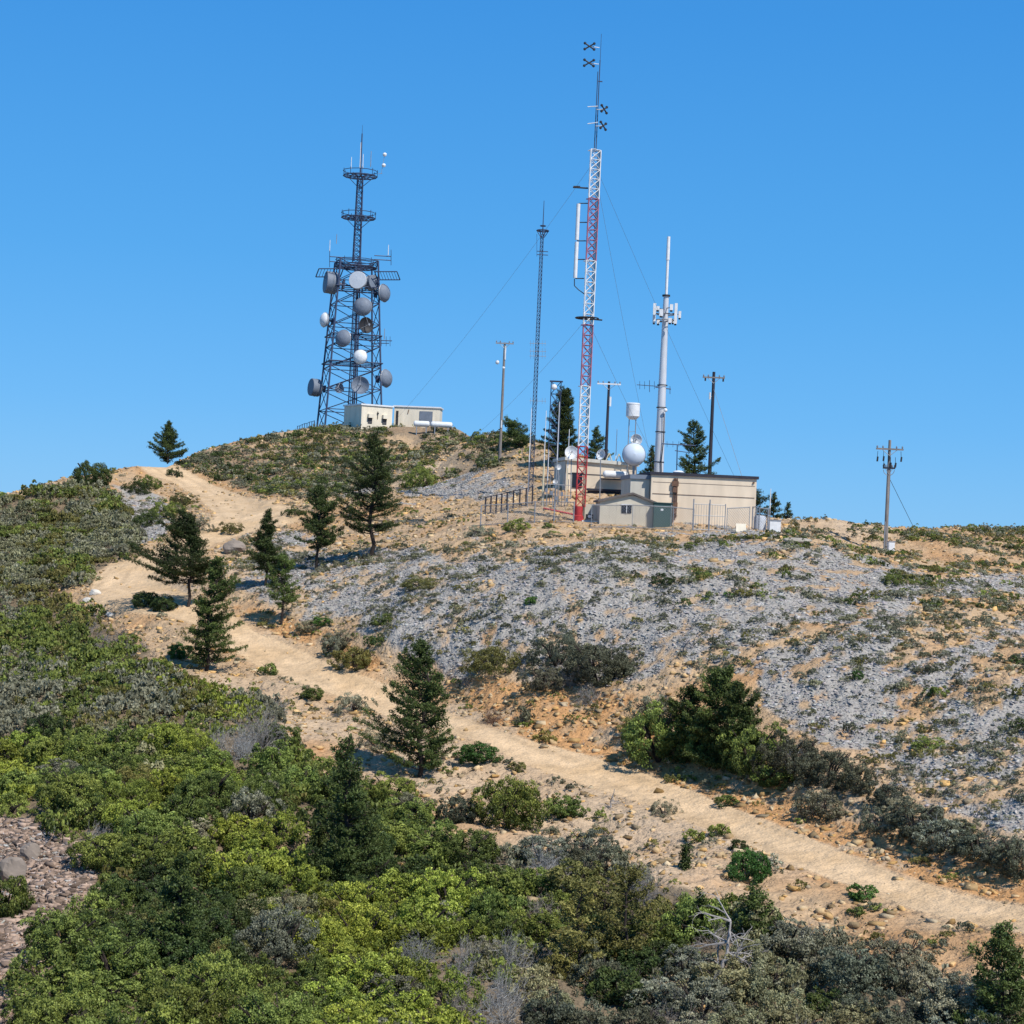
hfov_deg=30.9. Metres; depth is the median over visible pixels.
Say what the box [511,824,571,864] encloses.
shrub
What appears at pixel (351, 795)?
conifer tree
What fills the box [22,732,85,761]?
shrub
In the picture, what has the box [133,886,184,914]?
shrub
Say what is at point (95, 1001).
shrub
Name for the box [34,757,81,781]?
shrub
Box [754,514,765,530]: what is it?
grey tank
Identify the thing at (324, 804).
shrub
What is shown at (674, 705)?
conifer tree
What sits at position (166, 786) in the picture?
shrub
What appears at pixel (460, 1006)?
dead shrub
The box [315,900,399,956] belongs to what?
shrub
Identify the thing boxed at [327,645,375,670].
shrub
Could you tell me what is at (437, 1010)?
shrub
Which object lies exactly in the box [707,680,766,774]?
conifer tree
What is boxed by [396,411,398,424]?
doorway
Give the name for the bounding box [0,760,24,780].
shrub
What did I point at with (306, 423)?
fence
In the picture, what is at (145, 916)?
shrub
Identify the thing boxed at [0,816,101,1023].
scree
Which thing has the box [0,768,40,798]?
shrub
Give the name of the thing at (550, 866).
dead shrub
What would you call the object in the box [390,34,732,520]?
guyed mast
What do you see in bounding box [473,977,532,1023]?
dead shrub
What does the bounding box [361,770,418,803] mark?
shrub
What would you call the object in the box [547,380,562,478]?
frame tower
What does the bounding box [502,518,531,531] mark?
shrub
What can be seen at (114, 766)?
shrub
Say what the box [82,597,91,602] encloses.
boulder
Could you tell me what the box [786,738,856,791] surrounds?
shrub
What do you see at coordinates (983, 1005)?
shrub
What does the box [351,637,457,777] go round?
conifer tree
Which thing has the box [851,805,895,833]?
shrub
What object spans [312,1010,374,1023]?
shrub
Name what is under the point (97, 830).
dead shrub
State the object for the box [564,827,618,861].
shrub
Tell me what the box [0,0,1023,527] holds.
sky
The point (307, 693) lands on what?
shrub
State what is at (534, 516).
fence
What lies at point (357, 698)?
shrub
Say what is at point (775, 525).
storage box
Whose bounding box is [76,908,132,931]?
shrub
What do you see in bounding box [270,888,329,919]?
shrub
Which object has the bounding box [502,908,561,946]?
shrub
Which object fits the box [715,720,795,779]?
shrub
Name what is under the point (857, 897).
shrub
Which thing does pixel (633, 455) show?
radome
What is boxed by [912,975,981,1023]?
shrub
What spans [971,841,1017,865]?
shrub
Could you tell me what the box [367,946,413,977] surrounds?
shrub
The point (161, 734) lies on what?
shrub
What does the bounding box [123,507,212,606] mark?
conifer tree
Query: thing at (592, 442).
conifer tree
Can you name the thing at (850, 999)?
shrub
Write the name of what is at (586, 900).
shrub
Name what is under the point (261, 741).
dead shrub
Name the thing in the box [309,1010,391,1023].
shrub
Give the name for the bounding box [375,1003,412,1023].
shrub
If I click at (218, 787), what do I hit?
shrub
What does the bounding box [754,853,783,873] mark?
shrub
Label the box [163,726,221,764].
shrub
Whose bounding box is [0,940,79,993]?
shrub
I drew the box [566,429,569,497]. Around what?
whip antenna
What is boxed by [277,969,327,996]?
shrub
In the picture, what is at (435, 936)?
shrub
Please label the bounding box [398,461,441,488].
shrub
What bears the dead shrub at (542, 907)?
on the hillside ground
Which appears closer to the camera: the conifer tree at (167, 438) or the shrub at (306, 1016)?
the shrub at (306, 1016)
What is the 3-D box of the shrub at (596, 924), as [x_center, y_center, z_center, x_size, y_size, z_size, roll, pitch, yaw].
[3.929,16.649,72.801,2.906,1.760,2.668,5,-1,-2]
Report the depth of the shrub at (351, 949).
69.13 m
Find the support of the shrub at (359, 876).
on the hillside ground
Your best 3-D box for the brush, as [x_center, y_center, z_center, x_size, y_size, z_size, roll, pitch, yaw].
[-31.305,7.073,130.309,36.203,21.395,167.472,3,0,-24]
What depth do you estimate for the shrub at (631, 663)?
111.06 m
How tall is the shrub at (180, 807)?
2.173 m
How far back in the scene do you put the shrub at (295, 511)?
176.97 m
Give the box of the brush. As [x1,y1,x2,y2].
[0,478,960,1023]
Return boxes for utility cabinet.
[887,541,895,550]
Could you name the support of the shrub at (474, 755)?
on the hillside ground
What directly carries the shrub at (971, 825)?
on the hillside ground
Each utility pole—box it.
[495,340,513,460]
[597,381,620,459]
[703,372,741,475]
[876,440,913,548]
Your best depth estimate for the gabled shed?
148.99 m
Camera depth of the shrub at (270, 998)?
62.58 m
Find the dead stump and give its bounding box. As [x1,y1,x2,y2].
[600,789,625,807]
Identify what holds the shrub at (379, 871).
on the hillside ground
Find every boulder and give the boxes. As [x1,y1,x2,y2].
[0,857,26,880]
[20,842,40,859]
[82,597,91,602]
[89,589,101,595]
[104,612,112,616]
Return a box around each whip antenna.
[527,408,531,506]
[541,411,546,505]
[546,451,548,493]
[555,402,559,494]
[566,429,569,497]
[769,490,770,518]
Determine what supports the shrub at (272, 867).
on the hillside ground
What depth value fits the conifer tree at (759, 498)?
163.64 m
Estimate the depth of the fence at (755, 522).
149.01 m
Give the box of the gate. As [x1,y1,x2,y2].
[692,499,725,531]
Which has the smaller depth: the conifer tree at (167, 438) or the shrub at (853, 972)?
the shrub at (853, 972)
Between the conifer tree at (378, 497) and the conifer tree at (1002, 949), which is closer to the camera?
the conifer tree at (1002, 949)
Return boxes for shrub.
[0,739,31,766]
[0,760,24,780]
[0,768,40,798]
[0,790,30,817]
[0,871,35,918]
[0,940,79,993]
[0,990,52,1023]
[4,726,44,758]
[5,963,103,1013]
[13,981,98,1023]
[17,907,116,964]
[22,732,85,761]
[23,712,73,740]
[29,764,70,793]
[31,771,106,812]
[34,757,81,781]
[38,754,81,777]
[47,909,91,944]
[55,975,106,1022]
[59,733,116,765]
[61,792,112,827]
[62,724,109,748]
[63,830,141,872]
[64,890,120,924]
[68,761,113,781]
[68,1005,119,1023]
[70,971,144,1009]
[71,460,112,486]
[72,766,121,798]
[75,820,113,854]
[75,925,164,985]
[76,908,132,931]
[76,1004,146,1023]
[88,879,145,914]
[90,914,180,962]
[94,773,163,817]
[96,872,135,904]
[97,996,147,1023]
[99,744,154,774]
[100,757,140,778]
[101,798,165,832]
[102,719,152,754]
[102,762,160,792]
[111,808,192,852]
[113,832,187,874]
[116,995,199,1023]
[120,477,151,494]
[123,901,169,925]
[123,968,172,1007]
[125,876,179,903]
[131,508,160,527]
[131,590,159,608]
[133,857,178,885]
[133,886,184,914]
[137,474,163,488]
[138,722,194,755]
[138,897,185,924]
[138,975,203,1003]
[139,981,236,1023]
[140,963,199,984]
[141,933,210,974]
[147,498,185,516]
[147,771,185,801]
[149,594,177,612]
[149,904,241,954]
[153,752,205,774]
[153,825,214,859]
[156,785,223,832]
[161,848,219,892]
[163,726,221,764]
[165,717,210,747]
[166,466,182,476]
[167,642,194,658]
[168,492,199,505]
[171,765,206,793]
[173,769,238,811]
[175,890,230,926]
[178,817,217,840]
[178,936,270,1010]
[187,511,214,532]
[189,746,233,772]
[189,755,236,774]
[192,887,236,917]
[195,1012,237,1023]
[196,765,243,790]
[202,848,265,891]
[202,890,275,940]
[207,722,232,750]
[207,812,275,844]
[207,863,285,906]
[207,940,274,986]
[209,937,257,967]
[214,521,244,533]
[220,703,290,753]
[221,727,260,765]
[221,785,287,822]
[223,990,322,1023]
[224,828,276,858]
[228,766,297,814]
[231,888,322,968]
[231,966,324,1023]
[236,892,283,915]
[237,839,289,878]
[239,739,295,769]
[244,763,300,787]
[246,808,305,846]
[246,951,290,991]
[255,662,278,675]
[257,721,303,749]
[257,901,320,951]
[262,843,322,890]
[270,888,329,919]
[272,693,295,718]
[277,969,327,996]
[278,765,324,797]
[280,505,302,515]
[280,865,331,898]
[285,843,363,882]
[287,913,352,962]
[287,989,331,1017]
[292,953,350,980]
[295,616,317,633]
[295,685,324,700]
[295,748,337,782]
[301,975,362,1013]
[302,793,349,823]
[305,883,350,911]
[305,912,343,941]
[306,767,372,808]
[307,896,364,934]
[307,938,364,968]
[308,819,349,851]
[309,616,332,626]
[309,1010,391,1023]
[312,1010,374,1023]
[315,880,391,920]
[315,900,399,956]
[319,951,398,998]
[321,623,346,657]
[322,999,377,1022]
[324,818,397,872]
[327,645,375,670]
[327,990,367,1013]
[329,629,358,649]
[333,692,378,715]
[334,873,370,902]
[344,873,389,891]
[348,901,397,930]
[350,820,420,855]
[350,999,412,1023]
[351,727,401,752]
[354,937,390,967]
[359,858,401,884]
[360,972,435,1013]
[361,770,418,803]
[363,632,384,647]
[366,979,436,1022]
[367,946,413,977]
[369,867,421,910]
[370,612,396,625]
[375,796,441,827]
[375,809,397,825]
[375,955,440,992]
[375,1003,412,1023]
[381,817,422,842]
[381,920,453,958]
[386,852,446,882]
[386,929,451,974]
[388,791,441,816]
[390,890,423,919]
[392,893,471,943]
[394,831,456,861]
[395,1004,485,1023]
[397,872,460,903]
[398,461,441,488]
[399,575,439,589]
[404,817,461,853]
[408,869,439,877]
[410,866,492,924]
[420,965,490,1013]
[420,1006,469,1023]
[421,900,471,930]
[425,824,500,867]
[436,791,479,823]
[437,934,487,972]
[441,988,479,1022]
[443,951,482,995]
[444,914,488,947]
[452,741,503,764]
[453,858,512,891]
[459,639,523,675]
[459,673,472,687]
[462,525,495,536]
[463,935,511,964]
[465,886,528,927]
[467,1005,498,1023]
[468,775,551,833]
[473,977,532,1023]
[476,867,537,905]
[478,702,508,726]
[479,909,527,947]
[480,961,534,1018]
[488,927,540,971]
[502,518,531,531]
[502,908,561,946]
[503,963,564,1003]
[508,762,526,772]
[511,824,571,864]
[511,866,555,898]
[512,986,582,1023]
[513,705,535,725]
[515,665,567,690]
[521,838,565,879]
[523,596,537,604]
[523,989,574,1023]
[524,626,584,668]
[525,890,560,923]
[532,729,557,742]
[535,889,572,919]
[536,941,568,968]
[538,943,574,980]
[542,522,553,528]
[544,857,616,895]
[544,918,592,946]
[545,792,590,818]
[545,921,620,960]
[553,659,582,689]
[558,845,595,870]
[561,996,616,1021]
[562,634,633,686]
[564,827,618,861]
[565,1010,635,1023]
[566,937,632,997]
[567,682,608,712]
[571,883,633,921]
[578,912,631,951]
[581,845,629,876]
[585,961,648,1011]
[603,900,647,927]
[609,1006,666,1023]
[611,654,638,675]
[615,715,655,736]
[615,945,667,979]
[620,699,697,768]
[620,968,686,1017]
[621,911,684,951]
[623,691,677,717]
[624,859,650,889]
[632,862,674,908]
[632,897,681,927]
[643,939,693,966]
[650,572,680,584]
[650,796,683,817]
[653,955,736,1022]
[654,998,681,1023]
[655,943,716,982]
[661,891,733,945]
[663,774,676,783]
[668,999,714,1023]
[674,730,717,763]
[676,953,757,1002]
[682,828,705,843]
[695,919,731,953]
[695,1008,731,1023]
[705,892,764,927]
[706,1004,766,1023]
[707,823,731,836]
[713,794,739,808]
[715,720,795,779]
[722,894,788,943]
[723,591,733,597]
[725,847,772,884]
[725,975,782,1015]
[728,838,748,850]
[729,934,775,966]
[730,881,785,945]
[737,950,809,998]
[749,764,794,791]
[750,729,825,780]
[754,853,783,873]
[760,916,837,963]
[763,1000,811,1023]
[767,987,817,1022]
[781,737,815,769]
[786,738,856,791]
[791,787,843,821]
[794,1016,831,1023]
[799,986,851,1017]
[805,942,864,983]
[807,932,841,958]
[809,945,899,995]
[819,1000,877,1023]
[821,1008,875,1023]
[831,806,848,819]
[832,762,878,798]
[832,985,891,1015]
[835,934,884,968]
[846,882,878,902]
[846,906,866,917]
[850,670,863,679]
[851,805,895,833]
[860,924,940,979]
[861,780,908,809]
[861,987,925,1023]
[863,1010,921,1023]
[879,568,907,585]
[879,791,920,817]
[882,795,948,843]
[893,956,942,1000]
[909,804,972,854]
[910,735,946,752]
[911,982,962,1011]
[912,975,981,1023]
[921,685,949,697]
[922,1010,956,1023]
[935,817,985,843]
[936,970,970,990]
[947,827,1007,861]
[964,1006,1011,1023]
[965,971,1023,1018]
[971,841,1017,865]
[990,834,1023,882]
[1008,717,1023,732]
[1009,655,1023,663]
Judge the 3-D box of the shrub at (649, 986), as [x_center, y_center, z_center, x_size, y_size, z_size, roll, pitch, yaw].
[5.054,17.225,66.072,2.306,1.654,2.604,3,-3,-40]
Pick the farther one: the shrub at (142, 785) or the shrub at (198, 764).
the shrub at (198, 764)
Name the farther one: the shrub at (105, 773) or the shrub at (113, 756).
the shrub at (113, 756)
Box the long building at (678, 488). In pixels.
[621,470,758,527]
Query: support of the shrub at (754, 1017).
on the hillside ground
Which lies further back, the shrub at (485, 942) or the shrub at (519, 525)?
the shrub at (519, 525)
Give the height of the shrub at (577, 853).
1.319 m
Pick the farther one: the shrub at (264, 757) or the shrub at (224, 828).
the shrub at (264, 757)
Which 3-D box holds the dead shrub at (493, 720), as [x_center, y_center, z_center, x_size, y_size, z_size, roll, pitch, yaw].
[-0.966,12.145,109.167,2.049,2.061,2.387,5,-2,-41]
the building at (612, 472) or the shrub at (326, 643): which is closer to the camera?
the shrub at (326, 643)
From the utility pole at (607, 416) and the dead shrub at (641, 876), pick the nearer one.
the dead shrub at (641, 876)
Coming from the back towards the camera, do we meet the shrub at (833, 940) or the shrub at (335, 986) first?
the shrub at (833, 940)
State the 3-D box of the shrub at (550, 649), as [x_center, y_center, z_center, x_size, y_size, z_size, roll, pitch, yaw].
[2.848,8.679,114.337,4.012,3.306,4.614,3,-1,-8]
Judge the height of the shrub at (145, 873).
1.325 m
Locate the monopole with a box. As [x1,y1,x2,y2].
[637,236,680,471]
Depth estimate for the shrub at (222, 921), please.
70.01 m
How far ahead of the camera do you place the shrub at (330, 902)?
74.80 m
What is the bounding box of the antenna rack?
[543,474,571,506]
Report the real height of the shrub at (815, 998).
1.257 m
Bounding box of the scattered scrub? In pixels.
[4,421,1023,971]
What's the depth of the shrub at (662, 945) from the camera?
69.88 m
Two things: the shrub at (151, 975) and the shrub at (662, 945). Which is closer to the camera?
the shrub at (151, 975)
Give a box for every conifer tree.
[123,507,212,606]
[142,851,225,958]
[146,421,188,463]
[181,555,247,670]
[245,508,286,585]
[264,553,301,624]
[291,483,344,567]
[308,732,388,880]
[331,431,401,557]
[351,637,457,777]
[498,415,535,448]
[534,385,581,460]
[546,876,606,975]
[583,425,613,459]
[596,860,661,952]
[640,445,654,472]
[655,683,713,762]
[677,419,720,473]
[678,842,694,870]
[679,664,748,769]
[685,887,714,943]
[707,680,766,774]
[755,487,771,514]
[763,492,783,517]
[782,502,793,518]
[944,919,1023,1023]
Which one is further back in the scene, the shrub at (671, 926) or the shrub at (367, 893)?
the shrub at (367, 893)
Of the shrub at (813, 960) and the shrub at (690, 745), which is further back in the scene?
the shrub at (690, 745)
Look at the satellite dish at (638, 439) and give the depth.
166.10 m
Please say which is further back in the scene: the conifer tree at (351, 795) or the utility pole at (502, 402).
the utility pole at (502, 402)
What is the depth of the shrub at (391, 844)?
83.34 m
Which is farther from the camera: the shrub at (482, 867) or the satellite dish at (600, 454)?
the satellite dish at (600, 454)
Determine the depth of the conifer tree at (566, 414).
185.42 m
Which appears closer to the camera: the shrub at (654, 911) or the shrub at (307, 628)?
the shrub at (654, 911)
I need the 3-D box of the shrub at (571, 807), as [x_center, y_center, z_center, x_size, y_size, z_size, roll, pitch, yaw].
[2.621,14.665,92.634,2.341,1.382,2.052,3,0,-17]
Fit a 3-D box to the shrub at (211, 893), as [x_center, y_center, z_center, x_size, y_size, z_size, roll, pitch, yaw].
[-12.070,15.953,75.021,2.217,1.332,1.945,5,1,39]
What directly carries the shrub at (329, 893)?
on the hillside ground
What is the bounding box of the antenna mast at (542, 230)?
[528,207,548,491]
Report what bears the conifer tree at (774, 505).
on the hillside ground
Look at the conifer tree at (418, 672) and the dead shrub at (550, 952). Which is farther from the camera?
the conifer tree at (418, 672)
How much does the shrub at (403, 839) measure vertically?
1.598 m
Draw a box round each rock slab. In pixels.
[223,540,245,553]
[783,537,811,543]
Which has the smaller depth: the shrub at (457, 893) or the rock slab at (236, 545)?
the shrub at (457, 893)
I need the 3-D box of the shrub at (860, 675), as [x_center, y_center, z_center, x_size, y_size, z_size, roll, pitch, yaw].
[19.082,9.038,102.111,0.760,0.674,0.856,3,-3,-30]
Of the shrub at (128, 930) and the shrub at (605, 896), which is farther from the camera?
the shrub at (605, 896)
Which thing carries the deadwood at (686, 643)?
on the hillside ground
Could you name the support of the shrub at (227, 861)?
on the hillside ground
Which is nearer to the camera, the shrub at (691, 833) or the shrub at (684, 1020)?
the shrub at (684, 1020)
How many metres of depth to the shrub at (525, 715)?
108.42 m
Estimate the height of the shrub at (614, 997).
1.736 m
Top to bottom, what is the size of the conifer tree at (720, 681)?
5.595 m
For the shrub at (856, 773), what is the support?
on the hillside ground
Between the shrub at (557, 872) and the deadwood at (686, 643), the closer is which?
the shrub at (557, 872)
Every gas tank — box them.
[414,421,429,434]
[431,421,452,433]
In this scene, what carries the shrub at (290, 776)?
on the hillside ground
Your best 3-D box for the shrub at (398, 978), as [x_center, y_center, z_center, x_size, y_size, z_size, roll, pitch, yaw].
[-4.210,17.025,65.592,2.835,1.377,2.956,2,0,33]
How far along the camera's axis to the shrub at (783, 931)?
69.37 m
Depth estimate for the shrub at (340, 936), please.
70.18 m
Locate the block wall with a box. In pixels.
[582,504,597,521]
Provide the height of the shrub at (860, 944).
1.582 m
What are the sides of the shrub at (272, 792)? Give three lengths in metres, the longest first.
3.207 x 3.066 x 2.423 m
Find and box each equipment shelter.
[343,403,393,430]
[393,405,443,427]
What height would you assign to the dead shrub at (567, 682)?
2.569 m
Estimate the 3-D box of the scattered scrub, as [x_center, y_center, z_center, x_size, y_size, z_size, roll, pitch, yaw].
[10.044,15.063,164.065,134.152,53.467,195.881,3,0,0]
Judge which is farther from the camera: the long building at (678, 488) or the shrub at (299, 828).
the long building at (678, 488)
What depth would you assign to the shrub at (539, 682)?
111.63 m
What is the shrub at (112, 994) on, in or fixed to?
on the hillside ground
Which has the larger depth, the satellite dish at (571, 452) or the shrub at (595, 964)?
the satellite dish at (571, 452)
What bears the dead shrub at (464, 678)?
on the hillside ground
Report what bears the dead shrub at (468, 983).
on the hillside ground
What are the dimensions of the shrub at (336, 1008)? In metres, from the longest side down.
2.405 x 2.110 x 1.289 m
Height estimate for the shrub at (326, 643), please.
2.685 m
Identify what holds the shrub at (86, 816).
on the hillside ground
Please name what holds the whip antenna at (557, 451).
on the hillside ground
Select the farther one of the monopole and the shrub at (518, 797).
the monopole
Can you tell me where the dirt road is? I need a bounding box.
[89,465,1023,932]
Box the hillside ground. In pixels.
[0,426,1023,1023]
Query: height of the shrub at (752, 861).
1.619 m
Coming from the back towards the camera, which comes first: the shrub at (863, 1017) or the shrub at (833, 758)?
the shrub at (833, 758)
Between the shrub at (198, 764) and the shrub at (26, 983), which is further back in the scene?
the shrub at (198, 764)
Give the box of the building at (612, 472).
[553,453,638,494]
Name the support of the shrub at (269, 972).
on the hillside ground
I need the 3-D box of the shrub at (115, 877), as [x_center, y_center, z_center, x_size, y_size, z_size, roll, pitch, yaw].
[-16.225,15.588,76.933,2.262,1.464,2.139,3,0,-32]
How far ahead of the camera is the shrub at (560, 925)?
73.30 m
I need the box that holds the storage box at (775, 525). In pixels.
[768,519,781,531]
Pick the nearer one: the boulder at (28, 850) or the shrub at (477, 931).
the shrub at (477, 931)
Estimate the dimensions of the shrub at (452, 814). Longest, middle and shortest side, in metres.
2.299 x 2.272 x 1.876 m
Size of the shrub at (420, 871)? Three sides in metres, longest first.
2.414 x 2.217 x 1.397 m
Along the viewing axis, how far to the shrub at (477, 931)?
72.78 m
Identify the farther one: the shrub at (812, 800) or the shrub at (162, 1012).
the shrub at (812, 800)
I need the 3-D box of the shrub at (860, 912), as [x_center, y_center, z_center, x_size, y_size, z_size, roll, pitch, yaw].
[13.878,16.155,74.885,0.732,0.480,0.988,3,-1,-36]
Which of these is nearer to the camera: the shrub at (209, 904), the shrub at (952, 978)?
the shrub at (952, 978)
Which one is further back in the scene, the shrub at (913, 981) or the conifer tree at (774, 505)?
the conifer tree at (774, 505)
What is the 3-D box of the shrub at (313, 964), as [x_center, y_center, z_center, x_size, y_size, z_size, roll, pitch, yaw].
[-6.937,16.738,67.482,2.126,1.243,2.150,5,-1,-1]
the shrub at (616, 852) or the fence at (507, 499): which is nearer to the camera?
the shrub at (616, 852)
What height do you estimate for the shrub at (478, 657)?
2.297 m
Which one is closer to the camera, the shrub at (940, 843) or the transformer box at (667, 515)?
the shrub at (940, 843)
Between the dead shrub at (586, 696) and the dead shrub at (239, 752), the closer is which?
the dead shrub at (239, 752)
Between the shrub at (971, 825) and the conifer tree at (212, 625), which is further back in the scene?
the conifer tree at (212, 625)
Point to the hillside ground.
(712, 880)
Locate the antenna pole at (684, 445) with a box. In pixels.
[662,441,694,469]
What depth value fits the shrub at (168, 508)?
186.51 m
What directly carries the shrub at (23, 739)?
on the hillside ground
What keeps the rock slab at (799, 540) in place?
on the hillside ground
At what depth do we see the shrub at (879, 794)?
86.34 m
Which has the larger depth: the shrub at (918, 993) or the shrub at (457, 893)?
the shrub at (457, 893)
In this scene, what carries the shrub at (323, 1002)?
on the hillside ground
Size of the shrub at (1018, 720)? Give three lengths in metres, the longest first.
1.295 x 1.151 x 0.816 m
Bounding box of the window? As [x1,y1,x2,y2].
[621,504,631,512]
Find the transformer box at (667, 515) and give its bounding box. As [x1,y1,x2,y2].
[652,502,672,527]
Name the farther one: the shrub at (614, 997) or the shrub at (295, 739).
the shrub at (295, 739)
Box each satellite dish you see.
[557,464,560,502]
[565,446,576,498]
[596,449,605,498]
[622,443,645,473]
[630,434,641,473]
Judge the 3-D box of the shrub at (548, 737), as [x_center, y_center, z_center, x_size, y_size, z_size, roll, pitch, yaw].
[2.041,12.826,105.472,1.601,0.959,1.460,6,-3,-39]
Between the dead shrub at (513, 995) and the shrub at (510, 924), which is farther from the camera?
the shrub at (510, 924)
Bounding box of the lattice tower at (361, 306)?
[307,125,399,426]
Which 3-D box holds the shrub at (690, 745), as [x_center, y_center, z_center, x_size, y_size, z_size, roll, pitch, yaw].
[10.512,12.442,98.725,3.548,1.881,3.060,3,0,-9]
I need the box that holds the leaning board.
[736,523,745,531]
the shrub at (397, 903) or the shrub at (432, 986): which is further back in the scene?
the shrub at (397, 903)
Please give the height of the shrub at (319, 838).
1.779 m
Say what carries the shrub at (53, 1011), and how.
on the hillside ground
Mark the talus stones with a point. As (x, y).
(682, 615)
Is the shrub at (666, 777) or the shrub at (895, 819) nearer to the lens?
the shrub at (895, 819)
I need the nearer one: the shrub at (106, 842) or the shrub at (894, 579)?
the shrub at (106, 842)
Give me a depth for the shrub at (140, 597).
141.52 m
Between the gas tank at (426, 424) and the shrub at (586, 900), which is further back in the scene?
the gas tank at (426, 424)
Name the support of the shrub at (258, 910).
on the hillside ground
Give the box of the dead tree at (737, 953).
[682,885,769,980]
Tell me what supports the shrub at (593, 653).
on the hillside ground
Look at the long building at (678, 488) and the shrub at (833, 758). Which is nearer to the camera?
the shrub at (833, 758)
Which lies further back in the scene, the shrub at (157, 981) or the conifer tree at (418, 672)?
the conifer tree at (418, 672)
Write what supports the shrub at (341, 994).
on the hillside ground
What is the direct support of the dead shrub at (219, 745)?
on the hillside ground
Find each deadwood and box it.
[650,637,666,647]
[671,637,696,651]
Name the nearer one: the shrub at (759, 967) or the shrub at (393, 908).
the shrub at (759, 967)
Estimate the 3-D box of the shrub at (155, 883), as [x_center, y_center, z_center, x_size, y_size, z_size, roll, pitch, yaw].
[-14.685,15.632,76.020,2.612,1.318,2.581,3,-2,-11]
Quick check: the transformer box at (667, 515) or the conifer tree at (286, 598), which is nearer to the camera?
the conifer tree at (286, 598)
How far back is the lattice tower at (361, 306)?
253.86 m
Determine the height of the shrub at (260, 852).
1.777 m
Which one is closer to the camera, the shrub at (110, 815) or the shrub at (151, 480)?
the shrub at (110, 815)
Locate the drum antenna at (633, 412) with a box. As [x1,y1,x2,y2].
[626,403,639,474]
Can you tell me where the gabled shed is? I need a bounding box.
[593,492,655,527]
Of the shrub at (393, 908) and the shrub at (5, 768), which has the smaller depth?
the shrub at (393, 908)
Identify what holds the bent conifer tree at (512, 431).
on the hillside ground
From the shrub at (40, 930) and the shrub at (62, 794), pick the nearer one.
the shrub at (40, 930)
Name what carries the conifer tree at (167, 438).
on the hillside ground
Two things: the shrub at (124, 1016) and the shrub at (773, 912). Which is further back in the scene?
the shrub at (773, 912)
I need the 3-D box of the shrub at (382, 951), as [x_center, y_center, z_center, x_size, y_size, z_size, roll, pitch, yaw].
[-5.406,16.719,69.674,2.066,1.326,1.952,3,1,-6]
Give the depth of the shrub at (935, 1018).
61.19 m
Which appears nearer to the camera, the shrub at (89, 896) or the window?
the shrub at (89, 896)
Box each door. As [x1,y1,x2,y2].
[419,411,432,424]
[572,472,582,487]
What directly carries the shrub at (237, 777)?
on the hillside ground
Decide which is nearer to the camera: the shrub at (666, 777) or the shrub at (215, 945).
the shrub at (215, 945)
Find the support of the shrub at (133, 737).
on the hillside ground
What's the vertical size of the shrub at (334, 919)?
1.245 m
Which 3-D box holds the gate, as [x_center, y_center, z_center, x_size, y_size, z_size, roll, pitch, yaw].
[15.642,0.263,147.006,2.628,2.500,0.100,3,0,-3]
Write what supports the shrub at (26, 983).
on the hillside ground
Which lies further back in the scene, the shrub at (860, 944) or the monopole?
the monopole
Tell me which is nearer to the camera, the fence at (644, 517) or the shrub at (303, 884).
the shrub at (303, 884)
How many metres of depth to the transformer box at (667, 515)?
148.50 m
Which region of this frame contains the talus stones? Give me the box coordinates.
[0,469,1023,966]
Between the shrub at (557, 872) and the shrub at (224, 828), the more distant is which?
the shrub at (224, 828)
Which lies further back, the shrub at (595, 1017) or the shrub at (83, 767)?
the shrub at (83, 767)
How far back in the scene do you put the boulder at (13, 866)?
79.81 m
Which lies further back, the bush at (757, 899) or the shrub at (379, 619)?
the shrub at (379, 619)
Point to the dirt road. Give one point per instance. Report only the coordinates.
(785, 845)
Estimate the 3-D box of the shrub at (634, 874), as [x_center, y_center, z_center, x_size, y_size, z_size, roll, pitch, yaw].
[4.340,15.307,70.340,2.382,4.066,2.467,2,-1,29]
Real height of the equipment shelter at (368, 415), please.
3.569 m
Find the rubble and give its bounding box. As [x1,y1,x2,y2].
[7,434,1023,1023]
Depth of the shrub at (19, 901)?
75.68 m
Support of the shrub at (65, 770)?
on the hillside ground
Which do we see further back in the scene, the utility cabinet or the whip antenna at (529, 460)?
the whip antenna at (529, 460)
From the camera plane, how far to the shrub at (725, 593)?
117.92 m
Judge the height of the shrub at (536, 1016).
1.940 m
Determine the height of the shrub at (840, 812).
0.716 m
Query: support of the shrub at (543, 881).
on the hillside ground
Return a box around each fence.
[297,420,314,429]
[480,501,574,525]
[484,486,533,514]
[591,504,694,530]
[726,507,749,531]
[751,506,768,530]
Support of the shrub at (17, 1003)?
on the hillside ground
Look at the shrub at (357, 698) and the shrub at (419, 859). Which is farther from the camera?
the shrub at (357, 698)
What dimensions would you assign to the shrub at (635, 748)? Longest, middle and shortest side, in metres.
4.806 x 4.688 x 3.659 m
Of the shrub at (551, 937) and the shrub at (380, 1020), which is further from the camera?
the shrub at (551, 937)
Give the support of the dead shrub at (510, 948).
on the hillside ground
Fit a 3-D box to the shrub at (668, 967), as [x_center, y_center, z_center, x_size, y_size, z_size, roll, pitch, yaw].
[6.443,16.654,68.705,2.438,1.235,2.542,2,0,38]
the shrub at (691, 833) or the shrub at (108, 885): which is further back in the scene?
the shrub at (691, 833)
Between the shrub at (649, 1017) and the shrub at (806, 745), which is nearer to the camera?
the shrub at (649, 1017)
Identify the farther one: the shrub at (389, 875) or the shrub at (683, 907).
the shrub at (389, 875)
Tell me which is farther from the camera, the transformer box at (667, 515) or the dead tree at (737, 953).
the transformer box at (667, 515)
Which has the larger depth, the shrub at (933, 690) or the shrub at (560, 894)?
the shrub at (933, 690)

